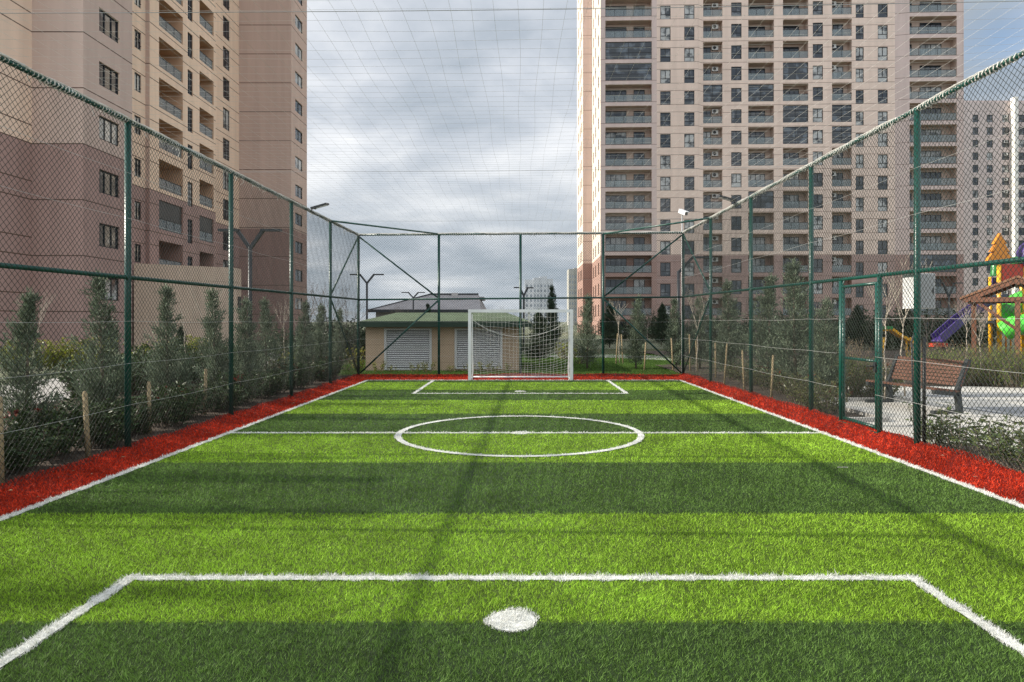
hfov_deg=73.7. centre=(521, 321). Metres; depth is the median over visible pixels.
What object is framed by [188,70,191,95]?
window
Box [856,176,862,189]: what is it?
window
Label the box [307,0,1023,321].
sky
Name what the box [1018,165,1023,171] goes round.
window
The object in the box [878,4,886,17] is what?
window
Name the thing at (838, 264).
balcony door
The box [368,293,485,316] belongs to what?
house
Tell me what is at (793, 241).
balcony door
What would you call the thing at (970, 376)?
rosemary shrub
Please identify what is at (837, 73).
balcony door
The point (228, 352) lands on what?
photinia shrub
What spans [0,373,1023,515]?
red border
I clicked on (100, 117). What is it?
window
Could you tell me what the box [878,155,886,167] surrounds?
window
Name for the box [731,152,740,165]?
window
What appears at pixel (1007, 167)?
window
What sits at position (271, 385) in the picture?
photinia shrub
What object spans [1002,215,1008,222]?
window
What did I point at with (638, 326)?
hedge shrub
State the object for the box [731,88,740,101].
window
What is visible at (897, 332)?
slide
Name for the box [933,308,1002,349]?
hedge shrub
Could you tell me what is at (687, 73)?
window
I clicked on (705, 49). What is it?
balcony door
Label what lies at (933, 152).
balcony door
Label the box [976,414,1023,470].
photinia shrub
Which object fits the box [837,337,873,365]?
dry shrub
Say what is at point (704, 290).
balcony door
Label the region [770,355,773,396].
wooden stake
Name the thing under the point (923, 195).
balcony door
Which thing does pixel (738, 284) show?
window
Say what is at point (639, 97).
balcony door
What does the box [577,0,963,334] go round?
apartment tower
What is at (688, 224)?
window
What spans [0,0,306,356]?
apartment tower
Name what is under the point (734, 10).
window
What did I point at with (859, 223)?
window
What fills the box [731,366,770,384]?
photinia shrub
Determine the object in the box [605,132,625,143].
balcony door
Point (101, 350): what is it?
cypress tree
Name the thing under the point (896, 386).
photinia shrub
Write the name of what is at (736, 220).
window
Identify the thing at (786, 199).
balcony door
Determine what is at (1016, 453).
photinia shrub
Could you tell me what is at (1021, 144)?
window
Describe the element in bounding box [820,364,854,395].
photinia shrub
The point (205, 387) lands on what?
wooden stake
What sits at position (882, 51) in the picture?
window
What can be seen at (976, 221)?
window
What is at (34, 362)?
cypress tree
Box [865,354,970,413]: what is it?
park bench
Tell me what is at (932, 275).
door
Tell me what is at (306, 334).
hedge shrub
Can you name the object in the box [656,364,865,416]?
planting bed
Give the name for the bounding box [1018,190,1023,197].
window
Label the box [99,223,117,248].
window
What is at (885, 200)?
window
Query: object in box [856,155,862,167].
window
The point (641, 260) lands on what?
balcony door
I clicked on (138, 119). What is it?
window
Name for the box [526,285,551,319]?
window
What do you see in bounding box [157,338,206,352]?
hedge shrub
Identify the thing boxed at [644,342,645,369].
wooden stake
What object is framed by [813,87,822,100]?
window
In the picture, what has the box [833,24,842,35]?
balcony door
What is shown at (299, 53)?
window
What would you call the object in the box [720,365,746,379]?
photinia shrub
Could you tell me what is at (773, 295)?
cypress tree
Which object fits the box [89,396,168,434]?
photinia shrub
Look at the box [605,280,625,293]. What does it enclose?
balcony door
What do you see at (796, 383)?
photinia shrub
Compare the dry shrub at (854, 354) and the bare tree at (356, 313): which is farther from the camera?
the bare tree at (356, 313)
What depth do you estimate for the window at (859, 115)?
94.38 m
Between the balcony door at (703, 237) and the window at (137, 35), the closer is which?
the window at (137, 35)
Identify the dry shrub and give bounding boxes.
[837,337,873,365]
[904,342,936,357]
[921,341,966,366]
[945,342,988,368]
[967,339,1013,371]
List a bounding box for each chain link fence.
[0,55,437,487]
[357,232,684,374]
[604,50,1023,472]
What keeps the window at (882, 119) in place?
in the apartment tower at (842, 28)
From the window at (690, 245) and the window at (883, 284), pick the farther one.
the window at (690, 245)
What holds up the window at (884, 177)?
in the apartment tower at (842, 28)
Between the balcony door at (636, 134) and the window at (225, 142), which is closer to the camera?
the window at (225, 142)
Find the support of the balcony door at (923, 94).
in the apartment tower at (842, 28)
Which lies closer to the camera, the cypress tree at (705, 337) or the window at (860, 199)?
the cypress tree at (705, 337)
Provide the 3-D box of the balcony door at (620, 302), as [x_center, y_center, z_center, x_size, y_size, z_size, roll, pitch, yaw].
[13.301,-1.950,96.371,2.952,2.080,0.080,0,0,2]
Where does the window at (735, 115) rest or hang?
in the apartment tower at (842, 28)
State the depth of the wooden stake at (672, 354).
23.98 m
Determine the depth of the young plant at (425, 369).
23.23 m
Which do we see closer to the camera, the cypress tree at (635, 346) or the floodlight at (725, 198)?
the floodlight at (725, 198)
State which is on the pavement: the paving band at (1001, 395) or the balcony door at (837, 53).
the paving band at (1001, 395)
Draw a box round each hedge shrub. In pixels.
[0,339,56,369]
[0,345,24,369]
[31,342,76,370]
[42,339,87,369]
[59,337,116,369]
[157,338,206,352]
[186,334,211,350]
[271,328,328,361]
[283,324,340,355]
[295,316,365,357]
[328,323,365,358]
[615,322,633,340]
[622,318,658,340]
[640,311,689,341]
[688,317,729,343]
[707,312,748,336]
[736,322,759,342]
[763,311,808,343]
[814,308,874,348]
[848,323,887,348]
[860,315,921,350]
[872,307,947,348]
[910,322,955,350]
[923,314,982,349]
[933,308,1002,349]
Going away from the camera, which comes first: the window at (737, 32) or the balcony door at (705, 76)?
the window at (737, 32)
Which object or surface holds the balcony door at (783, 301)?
in the apartment tower at (842, 28)
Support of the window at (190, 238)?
in the apartment tower at (271, 79)
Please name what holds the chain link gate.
attached to the chain link fence at (917, 271)
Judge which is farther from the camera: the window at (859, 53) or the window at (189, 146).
the window at (859, 53)
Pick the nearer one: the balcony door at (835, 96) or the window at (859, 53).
the window at (859, 53)
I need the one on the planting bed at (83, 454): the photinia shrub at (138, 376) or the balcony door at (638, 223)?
the photinia shrub at (138, 376)
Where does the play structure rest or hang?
on the planting bed at (872, 355)
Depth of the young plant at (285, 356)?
24.25 m
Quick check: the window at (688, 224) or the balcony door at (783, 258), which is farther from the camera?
the balcony door at (783, 258)
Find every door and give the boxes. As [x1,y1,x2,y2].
[605,6,625,15]
[605,27,625,37]
[605,90,625,101]
[605,111,625,122]
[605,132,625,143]
[605,153,625,165]
[605,174,625,186]
[605,195,625,207]
[605,216,625,229]
[605,237,625,250]
[605,258,625,271]
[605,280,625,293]
[605,301,625,314]
[634,5,644,15]
[634,27,644,36]
[634,90,644,100]
[634,111,644,122]
[634,132,644,143]
[634,153,644,164]
[634,174,644,186]
[634,195,644,207]
[634,216,644,229]
[634,237,644,250]
[634,258,644,271]
[634,280,644,293]
[634,301,644,313]
[703,5,710,15]
[703,26,710,37]
[703,47,710,58]
[703,68,710,79]
[703,111,710,122]
[703,132,710,143]
[703,153,710,165]
[703,174,710,186]
[703,195,710,207]
[703,216,709,229]
[703,237,708,250]
[703,258,708,271]
[703,279,708,293]
[748,5,764,15]
[748,26,764,36]
[748,47,764,58]
[748,68,764,79]
[748,111,764,122]
[748,132,764,143]
[748,153,764,164]
[748,174,764,186]
[748,216,764,228]
[748,237,764,250]
[748,258,764,271]
[748,279,764,293]
[783,6,798,14]
[783,26,798,36]
[783,47,798,57]
[783,89,798,100]
[783,153,798,164]
[783,174,798,186]
[783,195,798,207]
[783,216,798,228]
[783,237,798,250]
[783,258,798,271]
[783,301,797,314]
[833,3,842,13]
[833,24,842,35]
[833,45,842,56]
[833,67,842,78]
[833,88,842,99]
[833,152,842,164]
[833,173,842,185]
[833,194,842,207]
[833,215,842,228]
[833,237,842,250]
[833,258,842,271]
[833,281,838,293]
[833,300,838,314]
[920,1,940,11]
[920,23,940,33]
[920,44,940,54]
[920,65,940,76]
[920,87,940,98]
[921,108,940,119]
[921,129,940,141]
[921,151,940,162]
[921,172,940,184]
[921,193,940,206]
[921,215,940,227]
[921,236,940,249]
[921,274,934,306]
[921,300,940,314]
[935,279,940,292]
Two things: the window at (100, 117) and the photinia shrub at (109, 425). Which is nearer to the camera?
the photinia shrub at (109, 425)
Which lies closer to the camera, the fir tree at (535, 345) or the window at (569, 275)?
the fir tree at (535, 345)
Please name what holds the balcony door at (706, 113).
in the apartment tower at (842, 28)
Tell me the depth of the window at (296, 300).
73.32 m
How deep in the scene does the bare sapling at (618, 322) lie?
27.96 m
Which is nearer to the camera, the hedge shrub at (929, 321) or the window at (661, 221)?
the hedge shrub at (929, 321)
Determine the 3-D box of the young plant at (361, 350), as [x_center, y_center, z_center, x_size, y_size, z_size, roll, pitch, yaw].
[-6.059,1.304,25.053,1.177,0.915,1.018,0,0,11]
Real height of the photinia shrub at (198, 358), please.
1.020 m
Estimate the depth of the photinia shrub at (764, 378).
17.10 m
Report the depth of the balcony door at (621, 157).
96.38 m
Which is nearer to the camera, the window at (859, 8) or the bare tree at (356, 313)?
the bare tree at (356, 313)
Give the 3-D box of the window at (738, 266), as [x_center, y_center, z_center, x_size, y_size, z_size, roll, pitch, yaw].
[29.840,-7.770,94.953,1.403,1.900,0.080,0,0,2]
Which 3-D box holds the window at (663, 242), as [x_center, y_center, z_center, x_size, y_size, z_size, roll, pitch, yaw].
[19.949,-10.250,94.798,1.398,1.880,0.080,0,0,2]
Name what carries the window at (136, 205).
in the apartment tower at (271, 79)
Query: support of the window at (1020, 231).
in the apartment block
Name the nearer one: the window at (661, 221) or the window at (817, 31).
the window at (817, 31)
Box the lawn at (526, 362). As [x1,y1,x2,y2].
[338,349,814,375]
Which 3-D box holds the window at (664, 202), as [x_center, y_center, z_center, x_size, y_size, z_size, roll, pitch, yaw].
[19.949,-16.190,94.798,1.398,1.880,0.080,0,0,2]
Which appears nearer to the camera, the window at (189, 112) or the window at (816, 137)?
the window at (189, 112)
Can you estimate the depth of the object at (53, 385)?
17.65 m
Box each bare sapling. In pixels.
[15,286,54,396]
[171,298,199,352]
[186,275,228,377]
[274,301,296,359]
[607,298,628,363]
[687,289,707,371]
[863,278,902,398]
[877,253,931,395]
[952,301,978,348]
[964,305,991,363]
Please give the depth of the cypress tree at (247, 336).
16.09 m
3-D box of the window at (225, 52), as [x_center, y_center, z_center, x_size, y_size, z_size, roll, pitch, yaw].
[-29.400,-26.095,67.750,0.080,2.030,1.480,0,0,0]
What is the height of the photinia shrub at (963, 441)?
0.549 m
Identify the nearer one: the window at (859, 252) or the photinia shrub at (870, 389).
the photinia shrub at (870, 389)
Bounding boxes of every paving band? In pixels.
[926,394,1023,396]
[964,407,1023,416]
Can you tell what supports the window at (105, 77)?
in the apartment tower at (271, 79)
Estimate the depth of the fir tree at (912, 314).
43.79 m
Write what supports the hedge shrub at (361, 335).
on the ground at (648, 345)
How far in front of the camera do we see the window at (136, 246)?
48.18 m
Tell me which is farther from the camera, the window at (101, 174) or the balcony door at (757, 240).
the balcony door at (757, 240)
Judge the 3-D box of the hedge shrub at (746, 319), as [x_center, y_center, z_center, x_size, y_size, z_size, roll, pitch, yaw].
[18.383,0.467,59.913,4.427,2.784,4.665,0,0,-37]
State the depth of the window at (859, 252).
94.38 m
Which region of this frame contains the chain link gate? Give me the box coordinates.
[837,276,882,432]
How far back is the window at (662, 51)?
94.80 m
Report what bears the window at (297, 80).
in the apartment tower at (271, 79)
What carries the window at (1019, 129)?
in the apartment block
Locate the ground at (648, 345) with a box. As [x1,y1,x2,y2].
[0,322,1013,383]
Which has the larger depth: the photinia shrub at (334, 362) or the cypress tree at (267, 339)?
the photinia shrub at (334, 362)
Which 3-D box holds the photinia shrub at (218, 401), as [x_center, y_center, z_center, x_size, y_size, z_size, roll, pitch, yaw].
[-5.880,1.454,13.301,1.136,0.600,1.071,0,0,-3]
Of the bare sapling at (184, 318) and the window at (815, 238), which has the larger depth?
the window at (815, 238)
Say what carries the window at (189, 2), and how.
in the apartment tower at (271, 79)
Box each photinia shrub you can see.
[3,395,102,458]
[4,420,74,475]
[49,396,147,448]
[54,357,134,401]
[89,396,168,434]
[106,346,163,395]
[131,343,186,390]
[136,381,203,427]
[151,380,221,418]
[169,350,207,384]
[181,343,235,378]
[194,380,247,411]
[199,369,262,405]
[220,339,258,368]
[237,368,283,398]
[251,369,297,393]
[270,359,314,388]
[285,360,324,384]
[314,353,347,376]
[314,361,337,380]
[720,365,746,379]
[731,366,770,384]
[753,367,788,389]
[767,369,807,394]
[778,374,823,401]
[784,372,838,406]
[800,381,853,414]
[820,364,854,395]
[829,364,870,396]
[848,364,894,396]
[860,362,907,394]
[899,395,968,445]
[921,418,967,447]
[939,414,1003,454]
[967,413,1023,463]
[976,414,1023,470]
[994,433,1023,471]
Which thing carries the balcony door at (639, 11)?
in the apartment tower at (842, 28)
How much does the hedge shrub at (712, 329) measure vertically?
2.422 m
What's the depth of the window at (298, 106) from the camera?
73.32 m
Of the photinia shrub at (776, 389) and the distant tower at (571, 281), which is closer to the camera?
the photinia shrub at (776, 389)
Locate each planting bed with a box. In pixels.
[3,365,365,481]
[647,350,1023,386]
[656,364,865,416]
[687,364,869,396]
[931,443,1023,471]
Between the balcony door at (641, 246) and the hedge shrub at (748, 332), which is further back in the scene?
the balcony door at (641, 246)
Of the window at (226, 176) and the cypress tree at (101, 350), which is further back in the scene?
the window at (226, 176)
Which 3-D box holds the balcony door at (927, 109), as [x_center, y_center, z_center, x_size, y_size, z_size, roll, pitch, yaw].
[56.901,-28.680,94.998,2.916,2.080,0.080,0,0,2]
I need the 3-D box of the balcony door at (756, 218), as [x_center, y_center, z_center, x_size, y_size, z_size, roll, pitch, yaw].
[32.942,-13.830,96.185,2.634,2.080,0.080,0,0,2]
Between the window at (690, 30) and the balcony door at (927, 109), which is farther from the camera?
the balcony door at (927, 109)
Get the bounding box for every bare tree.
[277,281,324,325]
[307,279,349,331]
[328,296,370,326]
[632,299,657,338]
[741,290,776,330]
[777,288,830,356]
[906,302,947,347]
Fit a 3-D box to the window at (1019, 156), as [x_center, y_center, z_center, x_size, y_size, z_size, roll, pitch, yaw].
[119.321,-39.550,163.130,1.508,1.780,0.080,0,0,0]
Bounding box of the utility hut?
[360,313,531,370]
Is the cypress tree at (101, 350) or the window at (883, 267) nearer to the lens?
the cypress tree at (101, 350)
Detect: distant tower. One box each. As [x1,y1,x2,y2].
[525,276,552,323]
[567,268,576,324]
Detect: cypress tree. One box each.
[0,286,69,435]
[56,268,139,419]
[132,283,201,395]
[191,287,242,384]
[222,297,266,374]
[251,297,289,374]
[287,299,324,368]
[301,303,338,363]
[326,307,348,362]
[573,293,607,368]
[618,293,651,367]
[659,298,690,365]
[685,296,714,368]
[703,279,748,374]
[730,272,796,384]
[754,258,837,382]
[797,297,850,396]
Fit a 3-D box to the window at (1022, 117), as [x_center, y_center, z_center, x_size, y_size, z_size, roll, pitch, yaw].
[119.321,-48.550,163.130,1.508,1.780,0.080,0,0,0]
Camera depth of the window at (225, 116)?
67.91 m
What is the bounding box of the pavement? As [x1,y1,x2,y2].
[833,386,1023,451]
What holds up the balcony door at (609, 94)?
in the apartment tower at (842, 28)
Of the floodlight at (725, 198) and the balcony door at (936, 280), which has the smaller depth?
the floodlight at (725, 198)
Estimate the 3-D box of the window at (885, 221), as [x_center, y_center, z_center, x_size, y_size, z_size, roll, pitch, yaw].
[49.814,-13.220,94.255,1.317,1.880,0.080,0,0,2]
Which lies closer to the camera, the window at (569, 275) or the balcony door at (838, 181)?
the balcony door at (838, 181)
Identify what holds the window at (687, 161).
in the apartment tower at (842, 28)
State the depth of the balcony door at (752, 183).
96.17 m
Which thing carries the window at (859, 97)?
in the apartment tower at (842, 28)
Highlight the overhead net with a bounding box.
[0,0,1023,237]
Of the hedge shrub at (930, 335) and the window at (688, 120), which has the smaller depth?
the hedge shrub at (930, 335)
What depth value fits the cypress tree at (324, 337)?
21.75 m
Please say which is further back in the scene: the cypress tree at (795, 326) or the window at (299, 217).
the window at (299, 217)
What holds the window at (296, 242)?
in the apartment tower at (271, 79)
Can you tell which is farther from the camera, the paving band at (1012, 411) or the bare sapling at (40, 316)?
the bare sapling at (40, 316)
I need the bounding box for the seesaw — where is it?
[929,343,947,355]
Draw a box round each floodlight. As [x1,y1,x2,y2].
[310,203,328,209]
[716,195,735,202]
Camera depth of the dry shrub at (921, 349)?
24.05 m
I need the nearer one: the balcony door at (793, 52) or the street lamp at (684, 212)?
the street lamp at (684, 212)
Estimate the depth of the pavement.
13.62 m
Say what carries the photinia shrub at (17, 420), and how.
on the planting bed at (83, 454)
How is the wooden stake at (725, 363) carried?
on the planting bed at (737, 384)
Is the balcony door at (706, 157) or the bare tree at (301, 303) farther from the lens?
the balcony door at (706, 157)
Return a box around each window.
[99,8,117,42]
[99,62,117,94]
[99,116,117,145]
[99,169,117,197]
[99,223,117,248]
[102,278,117,300]
[135,30,139,48]
[135,73,139,92]
[135,115,139,134]
[135,158,139,177]
[135,201,139,219]
[135,244,139,261]
[188,1,191,21]
[188,33,191,58]
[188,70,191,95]
[188,107,191,132]
[188,145,191,169]
[188,182,191,205]
[188,220,191,243]
[223,0,228,10]
[223,16,228,40]
[223,47,228,70]
[223,77,228,100]
[223,107,228,130]
[223,138,228,160]
[223,170,228,190]
[223,199,228,220]
[223,232,228,250]
[295,15,301,32]
[295,43,301,60]
[295,71,301,88]
[295,99,301,115]
[295,128,301,143]
[295,156,301,171]
[295,185,301,198]
[295,213,301,225]
[295,241,301,253]
[295,270,301,281]
[295,298,301,309]
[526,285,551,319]
[569,275,575,320]
[660,6,669,18]
[660,28,669,40]
[660,49,669,61]
[660,70,669,82]
[660,91,669,104]
[660,113,669,125]
[660,134,669,147]
[660,156,669,168]
[660,177,669,190]
[660,198,669,211]
[660,220,669,230]
[660,241,669,254]
[660,263,669,275]
[660,284,669,295]
[684,5,693,18]
[684,27,693,39]
[684,48,693,61]
[684,70,693,82]
[684,91,693,104]
[684,113,693,125]
[684,134,693,147]
[684,155,693,168]
[684,177,693,189]
[684,198,693,211]
[684,220,693,232]
[685,241,693,254]
[685,262,693,275]
[685,284,693,297]
[685,305,693,318]
[731,3,740,15]
[731,24,740,37]
[731,45,740,58]
[731,67,740,79]
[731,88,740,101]
[731,110,740,122]
[731,131,740,144]
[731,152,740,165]
[731,174,740,186]
[731,195,740,208]
[731,216,740,229]
[731,238,740,250]
[731,259,740,272]
[731,280,740,293]
[813,1,822,14]
[813,23,822,36]
[813,44,822,57]
[813,66,822,78]
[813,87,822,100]
[813,109,822,121]
[813,130,822,143]
[813,152,822,164]
[814,173,822,186]
[814,194,822,207]
[814,216,822,229]
[814,237,822,250]
[814,259,822,272]
[814,280,822,293]
[814,302,821,313]
[856,5,862,17]
[856,26,862,38]
[856,47,862,60]
[856,69,862,81]
[856,90,862,103]
[856,112,862,124]
[856,133,862,146]
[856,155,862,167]
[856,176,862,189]
[856,198,862,210]
[856,219,862,232]
[856,241,862,253]
[856,262,862,275]
[856,286,862,296]
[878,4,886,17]
[878,25,886,38]
[878,47,886,60]
[878,69,886,81]
[878,90,886,103]
[878,112,886,124]
[878,133,886,146]
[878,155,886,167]
[878,176,886,189]
[878,198,886,210]
[878,219,886,232]
[878,241,886,253]
[878,262,886,272]
[883,284,886,296]
[973,127,977,134]
[973,215,977,222]
[973,240,977,247]
[973,278,977,285]
[987,127,991,134]
[1002,127,1008,134]
[1002,165,1008,171]
[1002,190,1008,197]
[1002,203,1008,209]
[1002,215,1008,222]
[1018,115,1023,121]
[1018,127,1023,134]
[1018,140,1023,146]
[1018,153,1023,159]
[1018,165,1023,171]
[1018,178,1023,184]
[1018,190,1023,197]
[1018,203,1023,209]
[1018,215,1023,222]
[1018,228,1023,234]
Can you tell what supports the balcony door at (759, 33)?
in the apartment tower at (842, 28)
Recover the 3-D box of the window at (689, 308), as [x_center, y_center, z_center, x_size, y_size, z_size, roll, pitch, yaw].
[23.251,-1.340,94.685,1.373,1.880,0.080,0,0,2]
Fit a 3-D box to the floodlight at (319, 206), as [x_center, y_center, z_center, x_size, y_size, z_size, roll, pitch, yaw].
[-5.045,-2.857,16.994,0.456,0.250,0.343,0,0,0]
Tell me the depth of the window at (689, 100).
94.68 m
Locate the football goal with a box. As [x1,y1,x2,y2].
[468,309,572,379]
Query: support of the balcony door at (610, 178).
in the apartment tower at (842, 28)
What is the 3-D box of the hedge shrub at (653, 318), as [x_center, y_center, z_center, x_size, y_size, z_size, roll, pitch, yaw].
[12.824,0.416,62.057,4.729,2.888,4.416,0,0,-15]
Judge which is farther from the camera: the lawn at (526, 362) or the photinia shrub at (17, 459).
the lawn at (526, 362)
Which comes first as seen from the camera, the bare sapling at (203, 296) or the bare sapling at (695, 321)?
the bare sapling at (203, 296)
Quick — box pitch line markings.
[0,379,1023,669]
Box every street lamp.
[218,229,281,368]
[350,274,382,319]
[401,292,424,312]
[514,287,533,349]
[677,256,712,364]
[678,209,687,373]
[935,282,963,346]
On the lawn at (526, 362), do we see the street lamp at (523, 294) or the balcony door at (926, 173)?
the street lamp at (523, 294)
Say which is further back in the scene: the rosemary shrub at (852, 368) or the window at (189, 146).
the window at (189, 146)
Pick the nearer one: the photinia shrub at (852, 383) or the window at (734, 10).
the photinia shrub at (852, 383)
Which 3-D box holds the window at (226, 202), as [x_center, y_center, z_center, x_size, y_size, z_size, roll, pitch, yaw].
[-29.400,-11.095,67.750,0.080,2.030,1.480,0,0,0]
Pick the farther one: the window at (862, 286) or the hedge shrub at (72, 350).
the window at (862, 286)
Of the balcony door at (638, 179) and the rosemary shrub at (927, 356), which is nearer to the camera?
the rosemary shrub at (927, 356)
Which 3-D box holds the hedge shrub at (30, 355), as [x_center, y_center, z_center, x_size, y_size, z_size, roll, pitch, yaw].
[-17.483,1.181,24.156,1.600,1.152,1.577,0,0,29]
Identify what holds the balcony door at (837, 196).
in the apartment tower at (842, 28)
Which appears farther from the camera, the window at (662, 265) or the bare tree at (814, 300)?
the window at (662, 265)
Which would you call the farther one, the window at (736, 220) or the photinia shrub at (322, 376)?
the window at (736, 220)
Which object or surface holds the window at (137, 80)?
in the apartment tower at (271, 79)
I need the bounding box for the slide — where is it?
[883,326,913,356]
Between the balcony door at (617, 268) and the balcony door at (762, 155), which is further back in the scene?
the balcony door at (617, 268)
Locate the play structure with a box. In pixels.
[931,233,1023,360]
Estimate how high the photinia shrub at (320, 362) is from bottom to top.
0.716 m
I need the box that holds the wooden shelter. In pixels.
[960,275,1023,361]
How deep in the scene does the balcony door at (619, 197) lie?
96.38 m
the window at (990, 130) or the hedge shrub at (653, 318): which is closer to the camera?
the hedge shrub at (653, 318)
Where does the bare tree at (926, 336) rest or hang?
on the planting bed at (872, 355)
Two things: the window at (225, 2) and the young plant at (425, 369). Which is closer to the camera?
the young plant at (425, 369)
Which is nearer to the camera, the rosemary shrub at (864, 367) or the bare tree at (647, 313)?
the rosemary shrub at (864, 367)
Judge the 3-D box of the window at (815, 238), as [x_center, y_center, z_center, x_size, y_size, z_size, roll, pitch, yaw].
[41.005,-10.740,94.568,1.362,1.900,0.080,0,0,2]
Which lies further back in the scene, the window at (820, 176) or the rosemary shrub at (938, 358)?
the window at (820, 176)
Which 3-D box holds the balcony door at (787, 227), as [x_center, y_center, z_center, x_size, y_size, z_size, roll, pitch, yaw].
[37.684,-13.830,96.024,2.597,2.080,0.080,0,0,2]
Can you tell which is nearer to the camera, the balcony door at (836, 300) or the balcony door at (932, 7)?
the balcony door at (932, 7)
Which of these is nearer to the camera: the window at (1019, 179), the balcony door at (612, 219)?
the balcony door at (612, 219)
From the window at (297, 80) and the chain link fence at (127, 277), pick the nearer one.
the chain link fence at (127, 277)
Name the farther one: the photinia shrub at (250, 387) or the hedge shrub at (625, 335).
the hedge shrub at (625, 335)
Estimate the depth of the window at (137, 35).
48.18 m
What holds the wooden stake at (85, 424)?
on the planting bed at (83, 454)
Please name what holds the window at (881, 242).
in the apartment tower at (842, 28)
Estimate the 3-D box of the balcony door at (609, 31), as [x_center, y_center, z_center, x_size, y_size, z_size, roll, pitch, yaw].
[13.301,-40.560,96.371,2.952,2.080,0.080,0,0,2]
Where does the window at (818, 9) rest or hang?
in the apartment tower at (842, 28)
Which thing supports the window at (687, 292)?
in the apartment tower at (842, 28)
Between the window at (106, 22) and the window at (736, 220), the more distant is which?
the window at (736, 220)
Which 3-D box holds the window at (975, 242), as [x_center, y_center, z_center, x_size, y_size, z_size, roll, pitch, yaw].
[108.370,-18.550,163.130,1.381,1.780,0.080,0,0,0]
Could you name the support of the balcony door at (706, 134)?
in the apartment tower at (842, 28)
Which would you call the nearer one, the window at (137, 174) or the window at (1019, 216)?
the window at (137, 174)
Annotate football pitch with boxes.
[0,379,1023,681]
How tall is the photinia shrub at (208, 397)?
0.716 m
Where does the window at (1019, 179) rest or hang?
in the apartment block
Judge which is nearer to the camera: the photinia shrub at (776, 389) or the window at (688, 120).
the photinia shrub at (776, 389)
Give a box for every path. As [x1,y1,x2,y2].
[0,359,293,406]
[546,355,850,369]
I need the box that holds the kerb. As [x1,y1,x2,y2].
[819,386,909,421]
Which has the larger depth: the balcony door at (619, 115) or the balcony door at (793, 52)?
the balcony door at (619, 115)
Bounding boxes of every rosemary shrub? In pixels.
[830,356,867,379]
[847,357,886,382]
[903,348,946,379]
[913,350,961,383]
[926,346,986,385]
[944,343,1004,385]
[964,346,1023,386]
[990,346,1023,388]
[1007,344,1023,384]
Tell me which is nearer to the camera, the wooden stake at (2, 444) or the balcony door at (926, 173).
the wooden stake at (2, 444)
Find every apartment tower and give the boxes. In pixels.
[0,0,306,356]
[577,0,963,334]
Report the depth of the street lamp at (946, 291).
43.95 m
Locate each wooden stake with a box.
[0,396,4,483]
[82,391,90,458]
[147,382,151,433]
[203,369,206,414]
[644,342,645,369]
[671,338,673,370]
[723,343,727,383]
[741,350,744,389]
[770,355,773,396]
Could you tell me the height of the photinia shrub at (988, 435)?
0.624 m
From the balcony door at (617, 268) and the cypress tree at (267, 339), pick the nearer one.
the cypress tree at (267, 339)
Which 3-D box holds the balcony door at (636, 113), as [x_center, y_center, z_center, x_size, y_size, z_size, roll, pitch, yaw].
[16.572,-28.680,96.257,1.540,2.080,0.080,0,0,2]
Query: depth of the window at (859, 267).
94.38 m
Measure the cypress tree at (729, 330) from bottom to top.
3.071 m
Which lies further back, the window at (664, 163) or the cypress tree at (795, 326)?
the window at (664, 163)
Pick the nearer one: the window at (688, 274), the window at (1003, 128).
the window at (688, 274)
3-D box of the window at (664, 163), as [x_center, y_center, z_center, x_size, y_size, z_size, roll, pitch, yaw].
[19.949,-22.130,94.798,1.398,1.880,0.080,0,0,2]
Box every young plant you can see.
[275,349,299,364]
[345,345,365,368]
[372,360,385,371]
[409,362,420,371]
[419,360,435,372]
[478,361,491,371]
[554,340,575,359]
[566,345,588,363]
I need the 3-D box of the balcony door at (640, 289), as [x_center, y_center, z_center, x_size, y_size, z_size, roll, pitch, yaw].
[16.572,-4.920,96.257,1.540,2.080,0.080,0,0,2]
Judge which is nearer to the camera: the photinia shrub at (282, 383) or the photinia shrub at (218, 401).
the photinia shrub at (218, 401)
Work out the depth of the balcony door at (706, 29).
96.12 m
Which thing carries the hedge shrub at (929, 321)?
on the ground at (648, 345)
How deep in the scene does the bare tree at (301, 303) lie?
30.11 m
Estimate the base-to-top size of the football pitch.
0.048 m
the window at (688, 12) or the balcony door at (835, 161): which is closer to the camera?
the window at (688, 12)
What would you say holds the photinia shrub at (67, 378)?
on the planting bed at (83, 454)
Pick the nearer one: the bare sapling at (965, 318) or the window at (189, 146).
the bare sapling at (965, 318)
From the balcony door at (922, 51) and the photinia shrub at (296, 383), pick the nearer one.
the photinia shrub at (296, 383)
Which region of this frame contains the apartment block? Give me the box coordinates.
[964,97,1023,329]
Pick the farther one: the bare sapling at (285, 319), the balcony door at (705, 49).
the balcony door at (705, 49)
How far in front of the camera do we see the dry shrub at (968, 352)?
22.46 m
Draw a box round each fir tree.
[175,324,188,353]
[522,312,557,360]
[544,286,564,345]
[595,301,623,348]
[649,301,674,344]
[845,304,873,345]
[890,309,921,346]
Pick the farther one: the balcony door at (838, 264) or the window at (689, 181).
the balcony door at (838, 264)
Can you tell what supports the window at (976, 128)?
in the apartment block
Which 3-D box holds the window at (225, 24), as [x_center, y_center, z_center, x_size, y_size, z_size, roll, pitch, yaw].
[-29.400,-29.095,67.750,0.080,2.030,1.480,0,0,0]
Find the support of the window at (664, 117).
in the apartment tower at (842, 28)
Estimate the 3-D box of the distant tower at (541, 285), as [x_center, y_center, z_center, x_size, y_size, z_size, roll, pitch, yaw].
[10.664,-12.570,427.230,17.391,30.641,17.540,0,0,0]
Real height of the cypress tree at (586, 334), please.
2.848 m
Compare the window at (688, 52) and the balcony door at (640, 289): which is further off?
the balcony door at (640, 289)
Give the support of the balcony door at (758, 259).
in the apartment tower at (842, 28)

